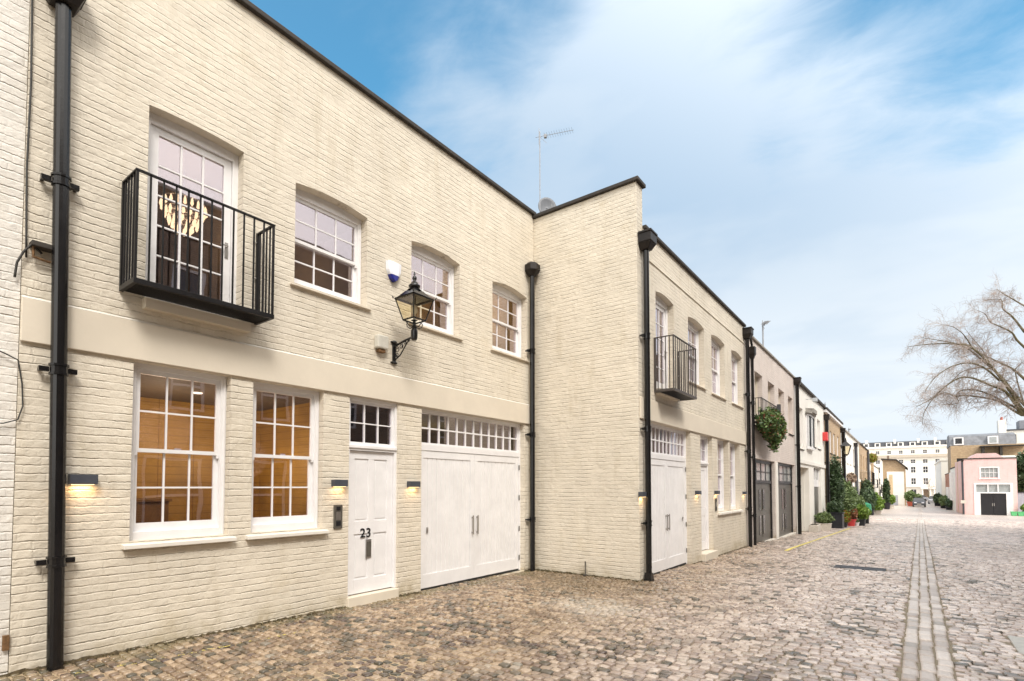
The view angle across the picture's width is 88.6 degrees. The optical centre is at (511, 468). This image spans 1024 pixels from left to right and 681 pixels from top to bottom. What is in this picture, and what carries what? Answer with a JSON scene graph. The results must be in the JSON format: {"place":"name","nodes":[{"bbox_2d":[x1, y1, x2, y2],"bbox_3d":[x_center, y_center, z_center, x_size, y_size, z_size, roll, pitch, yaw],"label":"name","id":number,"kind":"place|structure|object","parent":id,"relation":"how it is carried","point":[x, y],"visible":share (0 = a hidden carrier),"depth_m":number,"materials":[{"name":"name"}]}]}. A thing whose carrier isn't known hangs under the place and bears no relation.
{"place":"outdoors","nodes":[
{"label":"outdoors","id":0,"kind":"place"},
{"bbox_2d":[0,517,1023,680],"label":"cobbled street","id":1,"kind":"structure","parent":0,"point":[888,544],"depth_m":6.27,"materials":[{"name":"stone"}]},
{"bbox_2d":[0,569,529,676],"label":"dirt fillet","id":2,"kind":"object","parent":1,"relation":"on","point":[73,661],"visible":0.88,"depth_m":5.39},
{"bbox_2d":[36,546,747,671],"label":"weeds","id":3,"kind":"object","parent":1,"relation":"on","point":[262,623],"visible":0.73,"depth_m":6.40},
{"bbox_2d":[535,569,638,580],"bbox_3d":[1.361,2.052,10.090,2.290,0.043,0.056,-2,-3,37],"label":"dirt fillet","id":4,"kind":"object","parent":1,"relation":"on","point":[582,574],"visible":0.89,"depth_m":10.13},
{"bbox_2d":[809,524,820,531],"bbox_3d":[14.578,2.882,25.242,0.400,0.360,0.900,-2,-3,37],"label":"stone trough","id":5,"kind":"object","parent":1,"relation":"on","point":[814,527],"visible":0.98,"depth_m":24.91,"materials":[{"name":"stone"}]},
{"bbox_2d":[784,528,849,550],"bbox_3d":[13.418,2.852,22.171,0.094,0.594,19.300,-2,-3,37],"label":"yellow line","id":6,"kind":"object","parent":1,"relation":"on","point":[814,540],"visible":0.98,"depth_m":18.71,"materials":[{"name":"yellow paint"}]},
{"bbox_2d":[814,511,834,530],"bbox_3d":[16.038,2.695,26.910,0.975,0.988,0.937,-2,-3,37],"label":"potted shrub","id":7,"kind":"object","parent":1,"relation":"on","point":[824,519],"visible":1,"depth_m":26.68,"materials":[{"name":"green plant"}]},
{"bbox_2d":[826,500,844,528],"bbox_3d":[18.364,2.626,29.779,0.963,1.568,1.183,-2,-3,37],"label":"planter","id":8,"kind":"object","parent":1,"relation":"on","point":[835,510],"visible":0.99,"depth_m":29.42,"materials":[{"name":"grey plastic"}]},
{"bbox_2d":[829,453,844,503],"bbox_3d":[19.286,1.309,31.314,1.151,4.389,1.330,-2,-3,37],"label":"potted shrub","id":9,"kind":"object","parent":1,"relation":"on","point":[836,483],"visible":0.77,"depth_m":31.07,"materials":[{"name":"green plant"}]},
{"bbox_2d":[843,510,850,527],"bbox_3d":[19.448,2.961,30.822,0.872,1.046,0.863,-2,-3,37],"label":"potted plant","id":10,"kind":"object","parent":1,"relation":"on","point":[847,517],"visible":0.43,"depth_m":30.59,"materials":[{"name":"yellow plant"}]},
{"bbox_2d":[847,509,857,525],"bbox_3d":[20.841,2.974,32.297,0.894,1.189,0.912,-2,-3,37],"label":"potted plant","id":11,"kind":"object","parent":1,"relation":"on","point":[854,514],"visible":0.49,"depth_m":32.05,"materials":[{"name":"red plant"}]},
{"bbox_2d":[841,480,865,518],"bbox_3d":[21.522,2.163,33.510,1.689,2.937,5.283,-2,-3,37],"label":"bush","id":12,"kind":"object","parent":1,"relation":"on","point":[852,498],"visible":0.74,"depth_m":32.31,"materials":[{"name":"green plant"}]},
{"bbox_2d":[855,504,871,525],"bbox_3d":[22.117,2.922,33.219,1.300,1.398,1.877,-2,-3,37],"label":"potted plant","id":13,"kind":"object","parent":1,"relation":"on","point":[864,512],"visible":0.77,"depth_m":32.71,"materials":[{"name":"green plant"}]},
{"bbox_2d":[865,502,871,523],"bbox_3d":[23.941,3.051,35.591,0.821,1.420,0.821,-2,-3,37],"label":"potted plant","id":14,"kind":"object","parent":1,"relation":"on","point":[869,506],"visible":0.27,"depth_m":35.27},
{"bbox_2d":[8,500,1023,680],"bbox_3d":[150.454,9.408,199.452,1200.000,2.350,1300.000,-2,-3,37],"label":"ground","id":15,"kind":"structure","parent":0,"point":[931,511],"depth_m":6.04,"materials":[{"name":"stone"}]},
{"bbox_2d":[0,0,29,674],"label":"white house","id":16,"kind":"structure","parent":15,"relation":"on","point":[14,27],"depth_m":4.57,"materials":[{"name":"brick"}]},
{"bbox_2d":[2,635,9,650],"bbox_3d":[-4.321,1.492,4.475,0.028,0.130,0.045,-2,-3,37],"label":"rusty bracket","id":17,"kind":"object","parent":16,"relation":"attached to","point":[5,642],"visible":1,"depth_m":4.46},
{"bbox_2d":[0,351,23,423],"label":"cable","id":18,"kind":"object","parent":16,"relation":"attached to","point":[21,389],"visible":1,"depth_m":4.57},
{"bbox_2d":[8,0,535,672],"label":"cream house","id":19,"kind":"structure","parent":15,"relation":"on","point":[344,182],"depth_m":6.59,"materials":[{"name":"brick"}]},
{"bbox_2d":[25,0,32,257],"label":"cable","id":20,"kind":"object","parent":19,"relation":"attached to","point":[27,150],"visible":1,"depth_m":4.65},
{"bbox_2d":[29,239,51,263],"bbox_3d":[-4.204,-1.925,4.684,0.108,0.156,0.150,-2,-3,37],"label":"vent box","id":21,"kind":"object","parent":19,"relation":"attached to","point":[42,246],"visible":0.97,"depth_m":4.66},
{"bbox_2d":[13,244,42,276],"bbox_3d":[-4.263,-1.824,4.622,0.038,0.330,0.187,-2,-3,44],"label":"cable","id":22,"kind":"object","parent":21,"relation":"attached to","point":[20,257],"visible":1,"depth_m":4.58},
{"bbox_2d":[34,0,85,671],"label":"drainpipe","id":23,"kind":"object","parent":19,"relation":"attached to","point":[59,179],"visible":0.98,"depth_m":4.70,"materials":[{"name":"black metal"}]},
{"bbox_2d":[67,474,97,484],"bbox_3d":[-4.006,0.109,4.896,0.083,0.096,0.210,-2,-3,37],"label":"wall light","id":24,"kind":"object","parent":19,"relation":"attached to","point":[77,479],"visible":1,"depth_m":4.86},
{"bbox_2d":[136,498,171,522],"bbox_3d":[-5.197,1.071,6.512,0.460,1.360,1.560,-2,-3,37],"label":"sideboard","id":25,"kind":"object","parent":19,"relation":"in","point":[148,510],"visible":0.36,"depth_m":6.84,"materials":[{"name":"brown wood"}]},
{"bbox_2d":[121,362,236,549],"bbox_3d":[-3.570,-0.138,5.660,0.275,1.910,1.080,-2,-3,37],"label":"window","id":26,"kind":"structure","parent":19,"relation":"in","point":[215,526],"depth_m":5.71,"materials":[{"name":"white paint"}]},
{"bbox_2d":[159,170,207,235],"bbox_3d":[-4.269,-3.464,6.823,0.540,0.840,0.535,-2,-3,37],"label":"chandelier","id":27,"kind":"object","parent":19,"relation":"hanging from","point":[193,225],"visible":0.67,"depth_m":6.74,"materials":[{"name":"metal"}]},
{"bbox_2d":[142,112,250,332],"bbox_3d":[-3.504,-2.700,5.850,0.320,2.195,1.070,-2,-3,37],"label":"french window","id":28,"kind":"structure","parent":19,"relation":"in","point":[159,127],"depth_m":5.85,"materials":[{"name":"white paint"}]},
{"bbox_2d":[119,167,275,324],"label":"balcony","id":29,"kind":"structure","parent":19,"relation":"attached to","point":[134,284],"depth_m":5.42,"materials":[{"name":"metal"}]},
{"bbox_2d":[245,381,328,539],"bbox_3d":[-2.845,-0.104,6.622,0.275,1.910,1.070,-2,-3,37],"label":"window","id":30,"kind":"structure","parent":19,"relation":"in","point":[258,524],"depth_m":6.76,"materials":[{"name":"white paint"}]},
{"bbox_2d":[290,188,371,310],"bbox_3d":[-2.516,-3.015,7.214,0.290,1.430,1.240,-2,-3,37],"label":"window","id":31,"kind":"structure","parent":19,"relation":"in","point":[316,203],"depth_m":7.36,"materials":[{"name":"white paint"}]},
{"bbox_2d":[333,505,342,528],"bbox_3d":[-2.360,0.659,7.112,0.026,0.320,0.130,-2,-3,37],"label":"entry panel","id":32,"kind":"object","parent":19,"relation":"attached to","point":[337,515],"visible":1,"depth_m":7.09,"materials":[{"name":"metal"}]},
{"bbox_2d":[331,480,347,486],"bbox_3d":[-2.336,0.206,7.110,0.083,0.096,0.210,-2,-3,37],"label":"wall light","id":33,"kind":"object","parent":19,"relation":"attached to","point":[339,483],"visible":1,"depth_m":7.06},
{"bbox_2d":[348,396,396,594],"bbox_3d":[-2.073,0.398,7.676,0.150,2.800,0.890,-2,-3,37],"label":"front door","id":34,"kind":"structure","parent":19,"relation":"in","point":[372,466],"depth_m":7.68,"materials":[{"name":"white paint"}]},
{"bbox_2d":[374,334,388,353],"bbox_3d":[-1.921,-1.827,7.720,0.098,0.250,0.200,-2,-3,37],"label":"junction box","id":35,"kind":"object","parent":19,"relation":"attached to","point":[381,344],"visible":1,"depth_m":7.67,"materials":[{"name":"grey plastic"}]},
{"bbox_2d":[386,260,400,281],"bbox_3d":[-1.788,-2.969,7.955,0.076,0.290,0.271,-2,-3,37],"label":"alarm box","id":36,"kind":"object","parent":19,"relation":"attached to","point":[393,269],"visible":1,"depth_m":7.90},
{"bbox_2d":[390,271,436,364],"bbox_3d":[-1.535,-2.237,7.776,0.714,1.315,0.462,-2,-3,37],"label":"street lantern","id":37,"kind":"object","parent":19,"relation":"attached to","point":[414,296],"visible":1,"depth_m":7.68,"materials":[{"name":"black metal"}]},
{"bbox_2d":[407,481,419,486],"bbox_3d":[-1.533,0.254,8.175,0.083,0.096,0.210,-2,-3,37],"label":"wall light","id":38,"kind":"object","parent":19,"relation":"attached to","point":[413,483],"visible":1,"depth_m":8.12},
{"bbox_2d":[408,245,463,340],"bbox_3d":[-1.330,-2.960,8.787,0.290,1.430,1.240,-2,-3,37],"label":"window","id":39,"kind":"structure","parent":19,"relation":"in","point":[420,253],"depth_m":8.98,"materials":[{"name":"white paint"}]},
{"bbox_2d":[421,409,519,590],"bbox_3d":[-0.705,0.551,9.558,0.133,2.975,2.830,-2,-3,37],"label":"garage door","id":40,"kind":"structure","parent":19,"relation":"in","point":[470,496],"depth_m":9.42,"materials":[{"name":"white paint"}]},
{"bbox_2d":[490,284,529,362],"bbox_3d":[-0.109,-2.904,10.407,0.290,1.430,1.240,-2,-3,37],"label":"window","id":41,"kind":"structure","parent":19,"relation":"in","point":[500,291],"depth_m":10.59,"materials":[{"name":"white paint"}]},
{"bbox_2d":[525,261,539,570],"bbox_3d":[0.418,-1.066,10.723,0.314,6.320,0.314,-2,-3,37],"label":"drainpipe","id":42,"kind":"object","parent":19,"relation":"attached to","point":[532,270],"visible":0.98,"depth_m":10.68,"materials":[{"name":"black metal"}]},
{"bbox_2d":[532,175,747,580],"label":"cream house","id":43,"kind":"structure","parent":15,"relation":"on","point":[590,508],"depth_m":10.51,"materials":[{"name":"brick"}]},
{"bbox_2d":[538,197,555,211],"bbox_3d":[0.858,-5.142,11.929,0.389,2.110,0.373,-1,-2,36],"label":"satellite dish","id":44,"kind":"object","parent":43,"relation":"on","point":[545,203],"visible":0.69,"depth_m":12.01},
{"bbox_2d":[536,127,571,211],"bbox_3d":[0.962,-5.940,11.844,0.880,3.700,0.220,-1,-2,17],"label":"tv aerial","id":45,"kind":"object","parent":43,"relation":"on","point":[545,136],"visible":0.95,"depth_m":11.96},
{"bbox_2d":[638,492,646,496],"bbox_3d":[2.370,0.480,9.510,0.083,0.096,0.210,-2,-3,37],"label":"wall light","id":46,"kind":"object","parent":43,"relation":"attached to","point":[642,494],"visible":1,"depth_m":9.44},
{"bbox_2d":[638,228,657,581],"bbox_3d":[2.502,-1.155,9.630,0.303,6.420,0.330,-2,-3,37],"label":"drainpipe","id":47,"kind":"object","parent":43,"relation":"attached to","point":[647,240],"visible":0.99,"depth_m":9.60,"materials":[{"name":"black metal"}]},
{"bbox_2d":[655,295,679,400],"bbox_3d":[3.086,-2.494,10.753,0.320,2.125,1.100,-2,-3,37],"label":"french window","id":48,"kind":"structure","parent":43,"relation":"in","point":[661,307],"depth_m":11.06,"materials":[{"name":"white paint"}]},
{"bbox_2d":[651,423,686,574],"bbox_3d":[3.186,0.635,10.881,0.133,2.990,2.410,-2,-3,37],"label":"garage door","id":49,"kind":"structure","parent":43,"relation":"in","point":[668,471],"depth_m":10.99,"materials":[{"name":"white paint"}]},
{"bbox_2d":[654,334,696,400],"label":"balcony","id":50,"kind":"structure","parent":43,"relation":"attached to","point":[677,393],"depth_m":10.30,"materials":[{"name":"metal"}]},
{"bbox_2d":[688,320,707,389],"bbox_3d":[4.252,-2.706,12.349,0.290,1.590,1.300,-2,-3,37],"label":"window","id":51,"kind":"structure","parent":43,"relation":"in","point":[691,327],"depth_m":12.80,"materials":[{"name":"white paint"}]},
{"bbox_2d":[700,435,708,549],"bbox_3d":[4.599,0.612,12.811,0.150,2.810,0.950,-2,-3,37],"label":"front door","id":52,"kind":"structure","parent":43,"relation":"in","point":[703,440],"depth_m":13.07,"materials":[{"name":"white paint"}]},
{"bbox_2d":[711,338,727,400],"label":"window","id":53,"kind":"structure","parent":43,"relation":"in","point":[715,355],"depth_m":14.15,"materials":[{"name":"white paint"}]},
{"bbox_2d":[717,440,731,514],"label":"window","id":54,"kind":"structure","parent":43,"relation":"in","point":[719,443],"depth_m":14.32,"materials":[{"name":"white paint"}]},
{"bbox_2d":[730,443,743,512],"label":"window","id":55,"kind":"structure","parent":43,"relation":"in","point":[732,447],"depth_m":15.28,"materials":[{"name":"white paint"}]},
{"bbox_2d":[731,353,744,408],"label":"window","id":56,"kind":"structure","parent":43,"relation":"in","point":[733,359],"depth_m":15.70,"materials":[{"name":"white paint"}]},
{"bbox_2d":[742,326,753,546],"bbox_3d":[7.132,-0.925,15.766,0.303,6.610,0.330,-2,-3,37],"label":"drainpipe","id":57,"kind":"object","parent":43,"relation":"attached to","point":[747,333],"visible":0.99,"depth_m":15.73,"materials":[{"name":"black metal"}]},
{"bbox_2d":[744,336,796,544],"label":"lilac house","id":58,"kind":"structure","parent":15,"relation":"on","point":[776,515],"depth_m":19.29,"materials":[{"name":"paint"}]},
{"bbox_2d":[749,338,756,544],"bbox_3d":[7.441,-0.907,16.212,0.197,6.625,0.455,-2,-3,37],"label":"drainpipe","id":59,"kind":"object","parent":58,"relation":"attached to","point":[752,351],"visible":0.87,"depth_m":16.27,"materials":[{"name":"black metal"}]},
{"bbox_2d":[754,375,757,426],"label":"window","id":60,"kind":"structure","parent":58,"relation":"in","point":[755,378],"depth_m":17.94,"materials":[{"name":"white glass"}]},
{"bbox_2d":[755,459,772,542],"bbox_3d":[8.562,1.150,18.029,0.100,2.840,3.250,-2,-3,37],"label":"garage door","id":61,"kind":"structure","parent":58,"relation":"in","point":[763,469],"depth_m":18.30,"materials":[{"name":"grey wood"}]},
{"bbox_2d":[761,320,769,345],"bbox_3d":[9.598,-4.649,19.869,0.220,2.080,0.650,0,-2,7],"label":"tv aerial","id":62,"kind":"object","parent":58,"relation":"attached to","point":[764,323],"visible":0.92,"depth_m":20.08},
{"bbox_2d":[755,397,776,422],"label":"balcony","id":63,"kind":"structure","parent":58,"relation":"attached to","point":[766,401],"depth_m":16.73,"materials":[{"name":"metal"}]},
{"bbox_2d":[755,405,787,452],"bbox_3d":[8.531,-1.298,17.215,0.797,1.598,2.826,-2,-3,37],"label":"hanging plant","id":64,"kind":"object","parent":58,"relation":"hanging from","point":[772,426],"visible":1,"depth_m":16.72,"materials":[{"name":"green plant"}]},
{"bbox_2d":[778,463,792,536],"bbox_3d":[10.999,1.308,21.260,0.100,2.970,3.750,-2,-3,37],"label":"garage door","id":65,"kind":"structure","parent":58,"relation":"in","point":[785,491],"depth_m":21.50,"materials":[{"name":"grey wood"}]},
{"bbox_2d":[793,377,801,533],"bbox_3d":[12.474,-0.539,22.813,0.304,6.830,0.330,-2,-3,37],"label":"drainpipe","id":66,"kind":"object","parent":58,"relation":"attached to","point":[796,381],"visible":1,"depth_m":22.77,"materials":[{"name":"black metal"}]},
{"bbox_2d":[794,382,825,533],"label":"white house","id":67,"kind":"structure","parent":15,"relation":"on","point":[812,459],"depth_m":26.17,"materials":[{"name":"paint"}]},
{"bbox_2d":[805,408,816,450],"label":"oriel window","id":68,"kind":"structure","parent":67,"relation":"in","point":[811,413],"depth_m":25.70,"materials":[{"name":"white paint"}]},
{"bbox_2d":[814,468,818,523],"bbox_3d":[16.461,1.671,28.500,0.100,3.350,2.800,-2,-3,37],"label":"doorway","id":69,"kind":"structure","parent":67,"relation":"in","point":[816,471],"depth_m":28.92,"materials":[{"name":"white paint"}]},
{"bbox_2d":[822,432,828,440],"bbox_3d":[18.306,-1.833,30.614,0.249,0.500,0.500,-2,-3,37],"label":"wall box","id":70,"kind":"object","parent":67,"relation":"attached to","point":[825,436],"visible":1,"depth_m":30.40,"materials":[{"name":"red metal"}]},
{"bbox_2d":[823,414,829,510],"bbox_3d":[18.628,0.159,30.927,0.314,6.660,0.350,-2,-3,37],"label":"drainpipe","id":71,"kind":"object","parent":67,"relation":"attached to","point":[826,417],"visible":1,"depth_m":30.89,"materials":[{"name":"black metal"}]},
{"bbox_2d":[823,407,842,504],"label":"brown brick house","id":72,"kind":"structure","parent":15,"relation":"on","point":[835,423],"depth_m":34.95,"materials":[{"name":"brick"}]},
{"bbox_2d":[840,428,845,479],"bbox_3d":[24.484,0.484,38.654,0.384,6.870,0.410,-2,-3,37],"label":"drainpipe","id":73,"kind":"object","parent":72,"relation":"attached to","point":[843,432],"visible":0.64,"depth_m":38.62,"materials":[{"name":"black metal"}]},
{"bbox_2d":[836,438,851,458],"bbox_3d":[21.121,-1.263,33.608,1.129,1.330,0.651,-2,-3,37],"label":"street lantern","id":74,"kind":"object","parent":72,"relation":"attached to","point":[845,443],"visible":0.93,"depth_m":33.40,"materials":[{"name":"black metal"}]},
{"bbox_2d":[840,427,860,493],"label":"white house","id":75,"kind":"structure","parent":15,"relation":"on","point":[850,461],"depth_m":46.03,"materials":[{"name":"paint"}]},
{"bbox_2d":[846,472,856,483],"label":"wall plant","id":76,"kind":"object","parent":75,"relation":"attached to","point":[851,477],"depth_m":41.01,"materials":[{"name":"brown plant"}]},
{"bbox_2d":[853,443,858,494],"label":"drainpipe","id":77,"kind":"object","parent":75,"relation":"attached to","point":[856,459],"visible":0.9,"depth_m":48.10,"materials":[{"name":"metal"}]},
{"bbox_2d":[834,565,885,570],"bbox_3d":[7.504,2.169,11.318,0.920,0.034,0.460,-2,-3,37],"label":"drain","id":78,"kind":"object","parent":15,"relation":"on","point":[860,567],"visible":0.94,"depth_m":11.36,"materials":[{"name":"metal"}]},
{"bbox_2d":[859,443,868,490],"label":"brown brick house","id":79,"kind":"structure","parent":15,"relation":"on","point":[863,450],"depth_m":57.90,"materials":[{"name":"brick"}]},
{"bbox_2d":[861,472,874,484],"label":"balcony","id":80,"kind":"structure","parent":79,"relation":"attached to","point":[873,478],"depth_m":56.02,"materials":[{"name":"metal"}]},
{"bbox_2d":[867,452,869,479],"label":"drainpipe","id":81,"kind":"object","parent":79,"relation":"attached to","point":[868,466],"visible":0.35,"depth_m":63.29,"materials":[{"name":"metal"}]},
{"bbox_2d":[859,479,877,514],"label":"potted shrub","id":82,"kind":"object","parent":15,"relation":"on","point":[867,492],"visible":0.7,"depth_m":51.89,"materials":[{"name":"green plant"}]},
{"bbox_2d":[870,463,879,495],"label":"cream house","id":83,"kind":"structure","parent":15,"relation":"on","point":[874,468],"depth_m":80.85,"materials":[{"name":"paint"}]},
{"bbox_2d":[869,452,877,462],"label":"roof plant","id":84,"kind":"object","parent":83,"relation":"on","point":[873,457],"visible":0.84,"depth_m":70.97,"materials":[{"name":"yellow plant"}]},
{"bbox_2d":[872,491,885,513],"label":"potted shrub","id":85,"kind":"object","parent":15,"relation":"on","point":[880,502],"visible":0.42,"depth_m":54.90,"materials":[{"name":"green plant"}]},
{"bbox_2d":[882,478,890,508],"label":"potted tree","id":86,"kind":"object","parent":15,"relation":"on","point":[886,492],"visible":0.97,"depth_m":71.30,"materials":[{"name":"green plant"}]},
{"bbox_2d":[889,494,895,508],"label":"potted shrub","id":87,"kind":"object","parent":15,"relation":"on","point":[892,499],"visible":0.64,"depth_m":73.33,"materials":[{"name":"green plant"}]},
{"bbox_2d":[881,456,907,505],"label":"gabled house","id":88,"kind":"structure","parent":15,"relation":"on","point":[894,472],"depth_m":88.66,"materials":[{"name":"paint"}]},
{"bbox_2d":[861,438,947,498],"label":"stucco terrace","id":89,"kind":"structure","parent":15,"relation":"on","point":[918,459],"depth_m":134.86,"materials":[{"name":"paint"}]},
{"bbox_2d":[903,490,922,505],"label":"potted shrub","id":90,"kind":"object","parent":15,"relation":"on","point":[909,496],"visible":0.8,"depth_m":85.54,"materials":[{"name":"green plant"}]},
{"bbox_2d":[912,497,925,506],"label":"parked car","id":91,"kind":"object","parent":15,"relation":"on","point":[918,501],"visible":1,"depth_m":80.97,"materials":[{"name":"grey metal"}]},
{"bbox_2d":[901,506,955,680],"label":"drainage channel","id":92,"kind":"object","parent":15,"relation":"on","point":[928,671],"visible":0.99,"depth_m":6.33,"materials":[{"name":"stone"}]},
{"bbox_2d":[922,477,935,497],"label":"bare tree","id":93,"kind":"object","parent":15,"relation":"on","point":[928,485],"visible":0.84,"depth_m":125.64,"materials":[{"name":"white plant"}]},
{"bbox_2d":[933,493,941,505],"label":"potted shrub","id":94,"kind":"object","parent":15,"relation":"on","point":[936,496],"visible":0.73,"depth_m":86.42,"materials":[{"name":"green plant"}]},
{"bbox_2d":[934,459,947,495],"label":"white building","id":95,"kind":"structure","parent":15,"relation":"on","point":[941,468],"depth_m":95.14,"materials":[{"name":"paint"}]},
{"bbox_2d":[938,495,947,507],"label":"potted shrub","id":96,"kind":"object","parent":15,"relation":"on","point":[942,499],"visible":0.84,"depth_m":75.72,"materials":[{"name":"green plant"}]},
{"bbox_2d":[945,473,949,497],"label":"red brick house","id":97,"kind":"structure","parent":15,"relation":"on","point":[947,485],"depth_m":77.05,"materials":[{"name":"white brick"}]},
{"bbox_2d":[944,498,952,509],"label":"potted shrub","id":98,"kind":"object","parent":15,"relation":"on","point":[948,503],"visible":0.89,"depth_m":70.15,"materials":[{"name":"green plant"}]},
{"bbox_2d":[949,466,955,510],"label":"white house","id":99,"kind":"structure","parent":15,"relation":"on","point":[952,486],"depth_m":66.91,"materials":[{"name":"paint"}]},
{"bbox_2d":[900,267,1023,436],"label":"bare plane tree","id":100,"kind":"object","parent":15,"relation":"on","point":[1015,398],"visible":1,"depth_m":44.97,"materials":[{"name":"brown plant"}]},
{"bbox_2d":[947,432,1023,472],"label":"brown brick block","id":101,"kind":"structure","parent":15,"relation":"on","point":[959,447],"depth_m":81.18,"materials":[{"name":"brick"}]},
{"bbox_2d":[955,453,1017,515],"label":"pink house","id":102,"kind":"structure","parent":15,"relation":"on","point":[990,483],"depth_m":56.30,"materials":[{"name":"paint"}]},
{"bbox_2d":[960,460,965,513],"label":"drainpipe","id":103,"kind":"object","parent":102,"relation":"attached to","point":[963,501],"visible":1,"depth_m":57.25,"materials":[{"name":"metal"}]},
{"bbox_2d":[979,467,999,478],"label":"window","id":104,"kind":"structure","parent":102,"relation":"in","point":[984,472],"depth_m":56.27,"materials":[{"name":"white paint"}]},
{"bbox_2d":[974,483,1013,515],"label":"garage door","id":105,"kind":"structure","parent":102,"relation":"in","point":[988,497],"depth_m":55.99,"materials":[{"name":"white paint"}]},
{"bbox_2d":[997,417,1023,443],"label":"white mansard terrace","id":106,"kind":"structure","parent":15,"relation":"on","point":[1018,431],"depth_m":81.90,"materials":[{"name":"paint"}]},
{"bbox_2d":[1007,635,1023,654],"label":"stone slab","id":107,"kind":"structure","parent":15,"relation":"on","point":[1017,642],"depth_m":5.66,"materials":[{"name":"stone"}]},
{"bbox_2d":[1015,450,1023,491],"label":"evergreen tree","id":108,"kind":"object","parent":15,"relation":"on","point":[1020,472],"visible":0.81,"depth_m":58.74,"materials":[{"name":"green plant"}]},
{"bbox_2d":[1018,492,1023,511],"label":"grey wall","id":109,"kind":"structure","parent":15,"relation":"on","point":[1020,498],"depth_m":55.65,"materials":[{"name":"paint"}]},
{"bbox_2d":[249,0,1023,442],"label":"sky","id":110,"kind":"structure","parent":0,"point":[837,173],"materials":[{"name":"blue"}]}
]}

